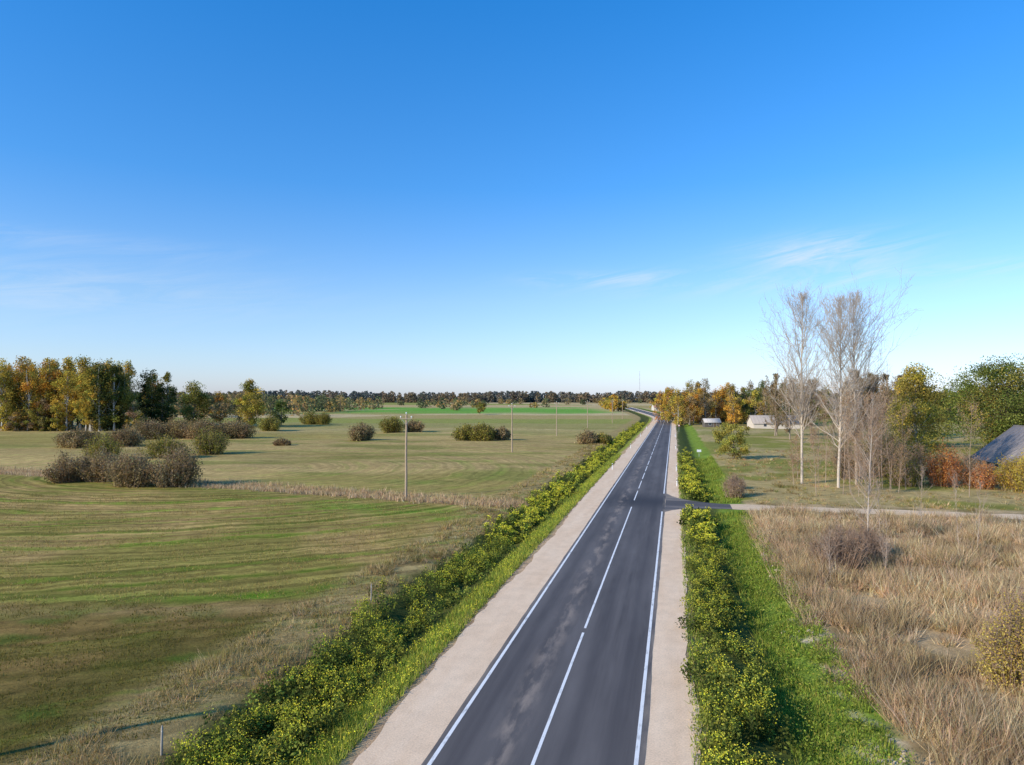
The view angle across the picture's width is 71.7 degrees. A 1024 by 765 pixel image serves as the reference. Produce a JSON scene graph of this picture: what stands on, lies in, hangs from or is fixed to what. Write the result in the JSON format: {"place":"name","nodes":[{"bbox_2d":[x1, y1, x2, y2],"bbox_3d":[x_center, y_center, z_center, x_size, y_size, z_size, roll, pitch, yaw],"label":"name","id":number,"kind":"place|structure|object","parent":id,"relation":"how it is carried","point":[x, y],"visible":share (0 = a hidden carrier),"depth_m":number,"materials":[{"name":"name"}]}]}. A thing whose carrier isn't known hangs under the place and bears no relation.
{"place":"outdoors","nodes":[
{"label":"outdoors","id":0,"kind":"place"},
{"bbox_2d":[0,398,1023,764],"bbox_3d":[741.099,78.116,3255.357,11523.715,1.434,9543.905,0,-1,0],"label":"ground","id":1,"kind":"structure","parent":0,"point":[330,454],"depth_m":55.69,"materials":[{"name":"plant"}]},
{"bbox_2d":[41,448,91,483],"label":"willow shrub","id":2,"kind":"object","parent":1,"relation":"on","point":[62,472],"visible":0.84,"depth_m":98.47,"materials":[{"name":"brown plant"}]},
{"bbox_2d":[51,425,104,448],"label":"willow shrub","id":3,"kind":"object","parent":1,"relation":"on","point":[75,439],"visible":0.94,"depth_m":166.31,"materials":[{"name":"brown plant"}]},
{"bbox_2d":[0,354,177,430],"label":"autumn forest","id":4,"kind":"object","parent":1,"relation":"on","point":[96,397],"visible":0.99,"depth_m":253.74,"materials":[{"name":"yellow plant"}]},
{"bbox_2d":[70,444,123,482],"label":"willow shrub","id":5,"kind":"object","parent":1,"relation":"on","point":[96,474],"visible":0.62,"depth_m":98.84,"materials":[{"name":"brown plant"}]},
{"bbox_2d":[78,430,125,458],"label":"willow shrub","id":6,"kind":"object","parent":1,"relation":"on","point":[108,445],"visible":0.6,"depth_m":135.76,"materials":[{"name":"green plant"}]},
{"bbox_2d":[104,424,147,446],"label":"willow shrub","id":7,"kind":"object","parent":1,"relation":"on","point":[129,437],"visible":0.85,"depth_m":170.39,"materials":[{"name":"brown plant"}]},
{"bbox_2d":[97,446,161,487],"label":"willow shrub","id":8,"kind":"object","parent":1,"relation":"on","point":[132,473],"visible":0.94,"depth_m":93.45,"materials":[{"name":"grey plant"}]},
{"bbox_2d":[128,417,166,439],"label":"willow shrub","id":9,"kind":"object","parent":1,"relation":"on","point":[145,429],"visible":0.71,"depth_m":196.69,"materials":[{"name":"brown plant"}]},
{"bbox_2d":[143,383,178,424],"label":"broadleaf tree","id":10,"kind":"object","parent":1,"relation":"on","point":[161,415],"visible":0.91,"depth_m":275.88,"materials":[{"name":"green plant"}]},
{"bbox_2d":[134,431,188,458],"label":"willow shrub","id":11,"kind":"object","parent":1,"relation":"on","point":[160,445],"visible":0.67,"depth_m":139.22,"materials":[{"name":"green plant"}]},
{"bbox_2d":[150,413,191,438],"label":"willow shrub","id":12,"kind":"object","parent":1,"relation":"on","point":[172,427],"visible":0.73,"depth_m":198.25,"materials":[{"name":"brown plant"}]},
{"bbox_2d":[144,437,204,487],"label":"willow shrub","id":13,"kind":"object","parent":1,"relation":"on","point":[180,470],"visible":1,"depth_m":93.98,"materials":[{"name":"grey plant"}]},
{"bbox_2d":[176,380,212,423],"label":"broadleaf tree","id":14,"kind":"object","parent":1,"relation":"on","point":[194,400],"visible":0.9,"depth_m":277.82,"materials":[{"name":"green plant"}]},
{"bbox_2d":[179,414,221,439],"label":"willow shrub","id":15,"kind":"object","parent":1,"relation":"on","point":[193,427],"visible":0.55,"depth_m":196.87,"materials":[{"name":"brown plant"}]},
{"bbox_2d":[188,425,230,454],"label":"willow shrub","id":16,"kind":"object","parent":1,"relation":"on","point":[207,446],"visible":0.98,"depth_m":148.36,"materials":[{"name":"green plant"}]},
{"bbox_2d":[209,391,232,423],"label":"broadleaf tree","id":17,"kind":"object","parent":1,"relation":"on","point":[218,417],"visible":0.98,"depth_m":280.37,"materials":[{"name":"green plant"}]},
{"bbox_2d":[213,418,259,438],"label":"willow shrub","id":18,"kind":"object","parent":1,"relation":"on","point":[239,430],"visible":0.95,"depth_m":200.32,"materials":[{"name":"brown plant"}]},
{"bbox_2d":[227,392,251,422],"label":"broadleaf tree","id":19,"kind":"object","parent":1,"relation":"on","point":[238,405],"visible":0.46,"depth_m":283.10,"materials":[{"name":"green plant"}]},
{"bbox_2d":[231,378,267,425],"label":"broadleaf tree","id":20,"kind":"object","parent":1,"relation":"on","point":[251,389],"visible":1,"depth_m":276.06,"materials":[{"name":"yellow plant"}]},
{"bbox_2d":[257,412,281,430],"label":"willow shrub","id":21,"kind":"object","parent":1,"relation":"on","point":[269,423],"visible":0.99,"depth_m":247.82,"materials":[{"name":"green plant"}]},
{"bbox_2d":[272,398,291,425],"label":"broadleaf tree","id":22,"kind":"object","parent":1,"relation":"on","point":[279,404],"visible":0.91,"depth_m":290.97,"materials":[{"name":"green plant"}]},
{"bbox_2d":[272,437,291,445],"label":"willow shrub","id":23,"kind":"object","parent":1,"relation":"on","point":[283,441],"visible":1,"depth_m":174.67,"materials":[{"name":"brown plant"}]},
{"bbox_2d":[299,408,319,424],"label":"willow shrub","id":24,"kind":"object","parent":1,"relation":"on","point":[309,419],"visible":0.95,"depth_m":308.10,"materials":[{"name":"green plant"}]},
{"bbox_2d":[313,411,332,424],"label":"willow shrub","id":25,"kind":"object","parent":1,"relation":"on","point":[323,418],"visible":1,"depth_m":306.19,"materials":[{"name":"green plant"}]},
{"bbox_2d":[347,419,376,440],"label":"willow shrub","id":26,"kind":"object","parent":1,"relation":"on","point":[363,433],"visible":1,"depth_m":192.73,"materials":[{"name":"brown plant"}]},
{"bbox_2d":[378,416,404,432],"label":"willow shrub","id":27,"kind":"object","parent":1,"relation":"on","point":[392,425],"visible":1,"depth_m":234.60,"materials":[{"name":"green plant"}]},
{"bbox_2d":[158,422,645,764],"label":"flowering mustard plants","id":28,"kind":"object","parent":1,"relation":"on","point":[286,733],"visible":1,"depth_m":32.34,"materials":[{"name":"green plant"}]},
{"bbox_2d":[400,412,411,498],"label":"utility pole","id":29,"kind":"object","parent":1,"relation":"on","point":[406,418],"visible":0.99,"depth_m":84.22,"materials":[{"name":"grey wood"}]},
{"bbox_2d":[404,416,424,431],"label":"willow shrub","id":30,"kind":"object","parent":1,"relation":"on","point":[415,426],"visible":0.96,"depth_m":237.86,"materials":[{"name":"brown plant"}]},
{"bbox_2d":[450,423,477,440],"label":"willow shrub","id":31,"kind":"object","parent":1,"relation":"on","point":[461,435],"visible":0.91,"depth_m":192.35,"materials":[{"name":"green plant"}]},
{"bbox_2d":[467,421,496,440],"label":"willow shrub","id":32,"kind":"object","parent":1,"relation":"on","point":[481,432],"visible":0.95,"depth_m":191.30,"materials":[{"name":"green plant"}]},
{"bbox_2d":[492,425,510,439],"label":"willow shrub","id":33,"kind":"object","parent":1,"relation":"on","point":[502,433],"visible":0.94,"depth_m":193.62,"materials":[{"name":"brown plant"}]},
{"bbox_2d":[352,408,656,764],"bbox_3d":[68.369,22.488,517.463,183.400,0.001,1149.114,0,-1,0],"label":"gravel shoulder","id":34,"kind":"object","parent":1,"relation":"on","point":[419,719],"visible":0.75,"depth_m":32.89},
{"bbox_2d":[0,443,1023,764],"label":"dry grass","id":35,"kind":"structure","parent":1,"relation":"on","point":[974,723],"depth_m":40.75,"materials":[{"name":"plant"}]},
{"bbox_2d":[130,389,1022,416],"bbox_3d":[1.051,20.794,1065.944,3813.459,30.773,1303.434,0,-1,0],"label":"distant treeline","id":36,"kind":"object","parent":1,"relation":"on","point":[298,401],"visible":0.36,"depth_m":1432.33,"materials":[{"name":"green plant"}]},
{"bbox_2d":[574,427,599,443],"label":"willow shrub","id":37,"kind":"object","parent":1,"relation":"on","point":[588,437],"visible":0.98,"depth_m":179.97,"materials":[{"name":"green plant"}]},
{"bbox_2d":[289,453,914,764],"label":"verge grass","id":38,"kind":"structure","parent":1,"relation":"on","point":[555,519],"depth_m":33.10,"materials":[{"name":"plant"}]},
{"bbox_2d":[596,431,612,444],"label":"willow shrub","id":39,"kind":"object","parent":1,"relation":"on","point":[604,438],"visible":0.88,"depth_m":180.10,"materials":[{"name":"green plant"}]},
{"bbox_2d":[631,407,701,764],"bbox_3d":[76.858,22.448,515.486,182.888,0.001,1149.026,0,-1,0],"label":"gravel shoulder","id":40,"kind":"object","parent":1,"relation":"on","point":[669,740],"visible":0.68,"depth_m":31.90},
{"bbox_2d":[701,418,720,426],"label":"wooden shed","id":41,"kind":"structure","parent":1,"relation":"on","point":[710,422],"depth_m":280.88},
{"bbox_2d":[712,422,750,458],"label":"broadleaf tree","id":42,"kind":"object","parent":1,"relation":"on","point":[724,447],"visible":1,"depth_m":136.40,"materials":[{"name":"green plant"}]},
{"bbox_2d":[720,470,747,498],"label":"autumn shrub","id":43,"kind":"object","parent":1,"relation":"on","point":[736,488],"visible":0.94,"depth_m":85.22,"materials":[{"name":"brown plant"}]},
{"bbox_2d":[675,448,801,764],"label":"flowering mustard plants","id":44,"kind":"object","parent":1,"relation":"on","point":[743,703],"visible":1,"depth_m":30.97,"materials":[{"name":"green plant"}]},
{"bbox_2d":[756,381,787,435],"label":"bare tree","id":45,"kind":"object","parent":1,"relation":"on","point":[765,410],"visible":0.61,"depth_m":222.12,"materials":[{"name":"grey plant"}]},
{"bbox_2d":[746,415,799,428],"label":"long barn","id":46,"kind":"structure","parent":1,"relation":"on","point":[755,421],"depth_m":273.31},
{"bbox_2d":[761,373,786,435],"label":"bare tree","id":47,"kind":"object","parent":1,"relation":"on","point":[780,396],"visible":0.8,"depth_m":220.46,"materials":[{"name":"grey plant"}]},
{"bbox_2d":[774,377,807,439],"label":"bare tree","id":48,"kind":"object","parent":1,"relation":"on","point":[786,424],"visible":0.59,"depth_m":199.49,"materials":[{"name":"grey plant"}]},
{"bbox_2d":[786,438,800,481],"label":"bare sapling","id":49,"kind":"object","parent":1,"relation":"on","point":[792,461],"visible":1,"depth_m":96.59,"materials":[{"name":"brown plant"}]},
{"bbox_2d":[792,433,807,477],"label":"bare sapling","id":50,"kind":"object","parent":1,"relation":"on","point":[798,452],"visible":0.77,"depth_m":103.97,"materials":[{"name":"brown plant"}]},
{"bbox_2d":[752,281,863,483],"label":"bare aspen tree","id":51,"kind":"object","parent":1,"relation":"on","point":[803,408],"visible":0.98,"depth_m":98.31,"materials":[{"name":"grey plant"}]},
{"bbox_2d":[598,378,1019,425],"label":"autumn tree row","id":52,"kind":"object","parent":1,"relation":"on","point":[726,404],"visible":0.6,"depth_m":317.64,"materials":[{"name":"orange plant"}]},
{"bbox_2d":[795,376,822,433],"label":"bare tree","id":53,"kind":"object","parent":1,"relation":"on","point":[812,411],"visible":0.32,"depth_m":217.71,"materials":[{"name":"grey plant"}]},
{"bbox_2d":[800,425,825,495],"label":"bare sapling","id":54,"kind":"object","parent":1,"relation":"on","point":[812,437],"visible":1,"depth_m":86.02,"materials":[{"name":"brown plant"}]},
{"bbox_2d":[807,381,835,466],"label":"bare sapling","id":55,"kind":"object","parent":1,"relation":"on","point":[820,407],"visible":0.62,"depth_m":100.75,"materials":[{"name":"brown plant"}]},
{"bbox_2d":[810,400,836,465],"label":"bare sapling","id":56,"kind":"object","parent":1,"relation":"on","point":[821,418],"visible":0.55,"depth_m":105.08,"materials":[{"name":"brown plant"}]},
{"bbox_2d":[815,387,838,482],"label":"bare sapling","id":57,"kind":"object","parent":1,"relation":"on","point":[827,419],"visible":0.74,"depth_m":97.93,"materials":[{"name":"brown plant"}]},
{"bbox_2d":[819,526,843,577],"bbox_3d":[20.511,11.129,45.754,1.696,3.742,1.676,-1,-1,26],"label":"bare sapling","id":58,"kind":"object","parent":1,"relation":"on","point":[829,552],"visible":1,"depth_m":45.78,"materials":[{"name":"brown plant"}]},
{"bbox_2d":[755,554,908,764],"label":"field stones","id":59,"kind":"object","parent":1,"relation":"on","point":[900,758],"visible":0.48,"depth_m":24.16,"materials":[{"name":"grey stone"}]},
{"bbox_2d":[803,520,875,570],"bbox_3d":[22.715,11.247,49.415,4.748,3.717,3.740,0,-1,0],"label":"autumn shrub","id":60,"kind":"object","parent":1,"relation":"on","point":[842,548],"visible":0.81,"depth_m":48.95,"materials":[{"name":"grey plant"}]},
{"bbox_2d":[826,395,856,493],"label":"bare sapling","id":61,"kind":"object","parent":1,"relation":"on","point":[844,451],"visible":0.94,"depth_m":87.55,"materials":[{"name":"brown plant"}]},
{"bbox_2d":[804,287,891,487],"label":"bare aspen tree","id":62,"kind":"object","parent":1,"relation":"on","point":[840,353],"visible":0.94,"depth_m":93.46,"materials":[{"name":"grey plant"}]},
{"bbox_2d":[834,390,863,492],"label":"bare sapling","id":63,"kind":"object","parent":1,"relation":"on","point":[848,394],"visible":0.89,"depth_m":88.37,"materials":[{"name":"brown plant"}]},
{"bbox_2d":[830,442,872,478],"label":"autumn shrub","id":64,"kind":"object","parent":1,"relation":"on","point":[845,468],"visible":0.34,"depth_m":103.40,"materials":[{"name":"brown plant"}]},
{"bbox_2d":[846,430,867,495],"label":"bare sapling","id":65,"kind":"object","parent":1,"relation":"on","point":[860,436],"visible":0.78,"depth_m":85.87,"materials":[{"name":"brown plant"}]},
{"bbox_2d":[797,269,923,484],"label":"bare aspen tree","id":66,"kind":"object","parent":1,"relation":"on","point":[858,330],"visible":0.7,"depth_m":97.21,"materials":[{"name":"grey plant"}]},
{"bbox_2d":[849,373,882,426],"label":"bare tree","id":67,"kind":"object","parent":1,"relation":"on","point":[861,379],"visible":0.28,"depth_m":205.35,"materials":[{"name":"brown plant"}]},
{"bbox_2d":[840,518,892,558],"bbox_3d":[25.930,11.456,51.980,4.095,3.400,3.874,0,-1,17],"label":"autumn shrub","id":68,"kind":"object","parent":1,"relation":"on","point":[872,540],"visible":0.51,"depth_m":51.67,"materials":[{"name":"brown plant"}]},
{"bbox_2d":[846,393,887,493],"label":"bare sapling","id":69,"kind":"object","parent":1,"relation":"on","point":[868,397],"visible":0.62,"depth_m":87.72,"materials":[{"name":"grey plant"}]},
{"bbox_2d":[839,385,897,530],"bbox_3d":[28.181,6.460,55.968,4.401,13.513,4.747,1,-2,-42],"label":"bare birch tree","id":70,"kind":"object","parent":1,"relation":"on","point":[871,418],"visible":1,"depth_m":56.09,"materials":[{"name":"grey plant"}]},
{"bbox_2d":[861,375,888,428],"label":"bare tree","id":71,"kind":"object","parent":1,"relation":"on","point":[876,382],"visible":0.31,"depth_m":207.62,"materials":[{"name":"grey plant"}]},
{"bbox_2d":[850,420,906,477],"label":"autumn shrub","id":72,"kind":"object","parent":1,"relation":"on","point":[885,451],"visible":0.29,"depth_m":106.68,"materials":[{"name":"brown plant"}]},
{"bbox_2d":[870,431,890,485],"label":"bare sapling","id":73,"kind":"object","parent":1,"relation":"on","point":[883,475],"visible":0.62,"depth_m":94.28,"materials":[{"name":"grey plant"}]},
{"bbox_2d":[873,370,894,433],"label":"bare tree","id":74,"kind":"object","parent":1,"relation":"on","point":[885,387],"visible":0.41,"depth_m":206.11,"materials":[{"name":"grey plant"}]},
{"bbox_2d":[874,517,898,572],"bbox_3d":[24.699,10.914,46.928,1.309,4.217,1.566,1,-2,-40],"label":"bare sapling","id":75,"kind":"object","parent":1,"relation":"on","point":[884,542],"visible":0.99,"depth_m":46.93,"materials":[{"name":"grey plant"}]},
{"bbox_2d":[877,404,899,480],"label":"bare sapling","id":76,"kind":"object","parent":1,"relation":"on","point":[888,457],"visible":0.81,"depth_m":89.98,"materials":[{"name":"grey plant"}]},
{"bbox_2d":[872,381,904,488],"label":"bare sapling","id":77,"kind":"object","parent":1,"relation":"on","point":[881,388],"visible":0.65,"depth_m":92.49,"materials":[{"name":"grey plant"}]},
{"bbox_2d":[885,434,900,478],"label":"bare sapling","id":78,"kind":"object","parent":1,"relation":"on","point":[891,464],"visible":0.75,"depth_m":92.27,"materials":[{"name":"grey plant"}]},
{"bbox_2d":[884,374,907,426],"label":"bare tree","id":79,"kind":"object","parent":1,"relation":"on","point":[898,376],"visible":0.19,"depth_m":197.74,"materials":[{"name":"grey plant"}]},
{"bbox_2d":[890,442,907,492],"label":"bare sapling","id":80,"kind":"object","parent":1,"relation":"on","point":[902,449],"visible":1,"depth_m":88.77,"materials":[{"name":"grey plant"}]},
{"bbox_2d":[892,400,915,463],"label":"bare sapling","id":81,"kind":"object","parent":1,"relation":"on","point":[901,410],"visible":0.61,"depth_m":97.64,"materials":[{"name":"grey plant"}]},
{"bbox_2d":[894,429,914,488],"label":"bare sapling","id":82,"kind":"object","parent":1,"relation":"on","point":[904,437],"visible":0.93,"depth_m":91.77,"materials":[{"name":"grey plant"}]},
{"bbox_2d":[881,446,928,486],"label":"autumn shrub","id":83,"kind":"object","parent":1,"relation":"on","point":[913,468],"visible":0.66,"depth_m":95.27,"materials":[{"name":"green plant"}]},
{"bbox_2d":[893,433,934,473],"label":"autumn shrub","id":84,"kind":"object","parent":1,"relation":"on","point":[913,451],"visible":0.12,"depth_m":110.61,"materials":[{"name":"green plant"}]},
{"bbox_2d":[878,396,953,446],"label":"oak tree","id":85,"kind":"object","parent":1,"relation":"on","point":[908,403],"visible":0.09,"depth_m":168.36,"materials":[{"name":"green plant"}]},
{"bbox_2d":[884,362,956,461],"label":"poplar tree","id":86,"kind":"object","parent":1,"relation":"on","point":[915,388],"visible":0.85,"depth_m":114.78,"materials":[{"name":"green plant"}]},
{"bbox_2d":[913,462,934,519],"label":"bare sapling","id":87,"kind":"object","parent":1,"relation":"on","point":[922,470],"visible":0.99,"depth_m":65.60,"materials":[{"name":"grey plant"}]},
{"bbox_2d":[923,437,969,487],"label":"autumn shrub","id":88,"kind":"object","parent":1,"relation":"on","point":[939,474],"visible":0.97,"depth_m":95.14,"materials":[{"name":"orange plant"}]},
{"bbox_2d":[944,471,966,545],"bbox_3d":[33.881,9.907,53.809,1.666,6.533,1.754,0,-1,0],"label":"bare sapling","id":89,"kind":"object","parent":1,"relation":"on","point":[953,482],"visible":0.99,"depth_m":53.85,"materials":[{"name":"grey plant"}]},
{"bbox_2d":[951,402,986,496],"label":"bare sapling","id":90,"kind":"object","parent":1,"relation":"on","point":[976,405],"visible":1,"depth_m":86.21,"materials":[{"name":"grey plant"}]},
{"bbox_2d":[953,452,985,475],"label":"autumn shrub","id":91,"kind":"object","parent":1,"relation":"on","point":[970,464],"visible":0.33,"depth_m":105.18,"materials":[{"name":"brown plant"}]},
{"bbox_2d":[922,353,1023,450],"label":"oak tree","id":92,"kind":"object","parent":1,"relation":"on","point":[1006,419],"visible":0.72,"depth_m":155.60,"materials":[{"name":"green plant"}]},
{"bbox_2d":[955,456,1001,489],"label":"autumn shrub","id":93,"kind":"object","parent":1,"relation":"on","point":[985,474],"visible":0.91,"depth_m":92.96,"materials":[{"name":"orange plant"}]},
{"bbox_2d":[967,478,989,544],"bbox_3d":[35.848,10.048,54.266,1.853,6.282,1.534,0,-1,0],"label":"bare sapling","id":94,"kind":"object","parent":1,"relation":"on","point":[979,507],"visible":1,"depth_m":54.28,"materials":[{"name":"grey plant"}]},
{"bbox_2d":[968,583,1023,690],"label":"autumn shrub","id":95,"kind":"object","parent":1,"relation":"on","point":[1003,648],"visible":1,"depth_m":29.17,"materials":[{"name":"yellow plant"}]},
{"bbox_2d":[970,425,1023,474],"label":"farmhouse","id":96,"kind":"object","parent":1,"relation":"on","point":[1009,441],"visible":0.64,"depth_m":117.63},
{"bbox_2d":[990,448,1023,492],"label":"autumn shrub","id":97,"kind":"object","parent":1,"relation":"on","point":[1016,472],"visible":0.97,"depth_m":90.66,"materials":[{"name":"yellow plant"}]},
{"bbox_2d":[992,578,1023,623],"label":"autumn shrub","id":98,"kind":"object","parent":1,"relation":"on","point":[1013,598],"visible":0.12,"depth_m":33.31,"materials":[{"name":"beige plant"}]},
{"bbox_2d":[0,0,1023,397],"label":"sky","id":99,"kind":"structure","parent":0,"point":[374,196],"materials":[{"name":"blue"}]},
{"bbox_2d":[421,407,671,764],"bbox_3d":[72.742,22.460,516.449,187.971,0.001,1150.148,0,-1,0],"label":"asphalt road","id":100,"kind":"structure","parent":0,"point":[505,718],"depth_m":32.61,"materials":[{"name":"asphalt"}]},
{"bbox_2d":[427,418,657,764],"bbox_3d":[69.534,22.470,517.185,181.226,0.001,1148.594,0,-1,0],"label":"road edge line","id":101,"kind":"object","parent":100,"relation":"on","point":[438,750],"visible":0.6,"depth_m":32.48,"materials":[{"name":"paint"}]},
{"bbox_2d":[531,413,663,764],"bbox_3d":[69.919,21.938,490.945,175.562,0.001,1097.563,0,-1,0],"label":"road centre line","id":102,"kind":"object","parent":100,"relation":"on","point":[554,707],"visible":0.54,"depth_m":31.99,"materials":[{"name":"paint"}]},
{"bbox_2d":[634,411,670,764],"bbox_3d":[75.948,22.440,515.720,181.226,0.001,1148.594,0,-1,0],"label":"road edge line","id":103,"kind":"object","parent":100,"relation":"on","point":[637,750],"visible":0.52,"depth_m":32.11,"materials":[{"name":"paint"}]},
{"bbox_2d":[665,493,731,511],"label":"side road asphalt","id":104,"kind":"structure","parent":0,"point":[673,503],"depth_m":78.98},
{"bbox_2d":[730,504,1023,519],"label":"gravel track","id":105,"kind":"structure","parent":0,"point":[755,507],"depth_m":74.85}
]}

